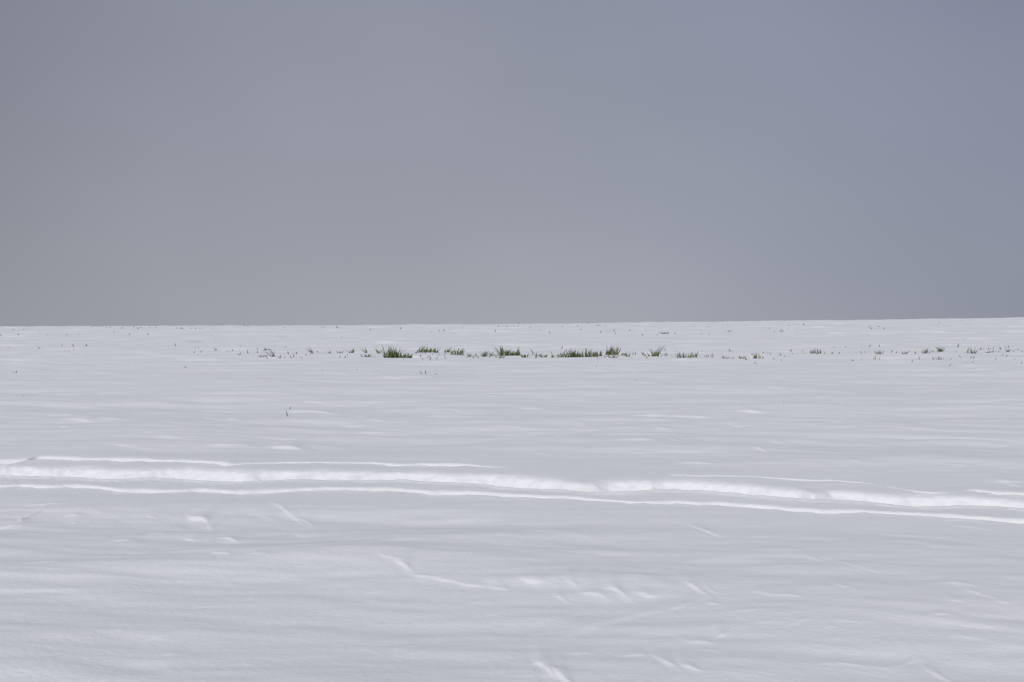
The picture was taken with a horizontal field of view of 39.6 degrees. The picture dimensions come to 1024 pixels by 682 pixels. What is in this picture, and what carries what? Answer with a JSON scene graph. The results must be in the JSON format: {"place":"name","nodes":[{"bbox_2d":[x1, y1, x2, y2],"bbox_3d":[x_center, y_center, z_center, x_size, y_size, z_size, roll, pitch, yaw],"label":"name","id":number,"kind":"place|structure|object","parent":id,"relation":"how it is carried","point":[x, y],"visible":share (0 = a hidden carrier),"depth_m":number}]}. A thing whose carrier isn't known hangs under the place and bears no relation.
{"place":"outdoors","nodes":[
{"label":"outdoors","id":0,"kind":"place"},
{"bbox_2d":[0,317,1023,681],"bbox_3d":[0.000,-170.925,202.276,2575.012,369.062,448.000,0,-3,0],"label":"snow field","id":1,"kind":"structure","parent":0,"point":[174,507],"depth_m":4.81},
{"bbox_2d":[381,346,405,357],"bbox_3d":[-1.641,0.178,19.671,0.355,0.260,0.278,1,-3,-14],"label":"grass tuft","id":2,"kind":"object","parent":1,"relation":"on","point":[392,354],"visible":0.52,"depth_m":19.61},
{"bbox_2d":[399,352,412,357],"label":"grass tuft","id":3,"kind":"object","parent":1,"relation":"on","point":[407,356],"visible":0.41,"depth_m":19.59},
{"bbox_2d":[416,344,429,352],"bbox_3d":[-1.352,0.134,21.591,0.239,0.187,0.252,1,-3,-15],"label":"grass tuft","id":4,"kind":"object","parent":1,"relation":"on","point":[417,351],"visible":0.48,"depth_m":21.58},
{"bbox_2d":[448,348,464,354],"bbox_3d":[-0.805,0.157,20.546,0.264,0.136,0.113,0,-3,-4],"label":"grass tuft","id":5,"kind":"object","parent":1,"relation":"on","point":[452,352],"visible":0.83,"depth_m":20.55},
{"bbox_2d":[494,345,513,355],"bbox_3d":[-0.113,0.164,20.499,0.314,0.222,0.278,0,-3,0],"label":"grass tuft","id":6,"kind":"object","parent":1,"relation":"on","point":[502,352],"visible":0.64,"depth_m":20.46},
{"bbox_2d":[507,346,520,355],"bbox_3d":[0.014,0.171,20.477,0.219,0.206,0.274,0,-3,0],"label":"grass tuft","id":7,"kind":"object","parent":1,"relation":"on","point":[517,353],"visible":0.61,"depth_m":20.44},
{"bbox_2d":[562,350,574,356],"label":"grass tuft","id":8,"kind":"object","parent":1,"relation":"on","point":[564,355],"visible":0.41,"depth_m":19.53},
{"bbox_2d":[571,349,591,356],"bbox_3d":[0.950,0.176,19.392,0.298,0.191,0.276,0,-3,0],"label":"grass tuft","id":9,"kind":"object","parent":1,"relation":"on","point":[580,354],"visible":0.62,"depth_m":19.38},
{"bbox_2d":[590,350,601,356],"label":"grass tuft","id":10,"kind":"object","parent":1,"relation":"on","point":[594,355],"visible":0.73,"depth_m":19.38},
{"bbox_2d":[605,344,620,354],"bbox_3d":[1.421,0.140,19.965,0.226,0.181,0.255,0,-3,0],"label":"grass tuft","id":11,"kind":"object","parent":1,"relation":"on","point":[610,352],"visible":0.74,"depth_m":19.94},
{"bbox_2d":[650,347,663,355],"bbox_3d":[1.947,0.152,19.183,0.274,0.212,0.261,1,-3,-16],"label":"grass tuft","id":12,"kind":"object","parent":1,"relation":"on","point":[656,353],"visible":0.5,"depth_m":19.17},
{"bbox_2d":[687,351,698,357],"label":"grass tuft","id":13,"kind":"object","parent":1,"relation":"on","point":[688,356],"visible":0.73,"depth_m":18.18},
{"bbox_2d":[0,0,1023,326],"label":"sky","id":14,"kind":"structure","parent":0,"point":[163,162]}
]}

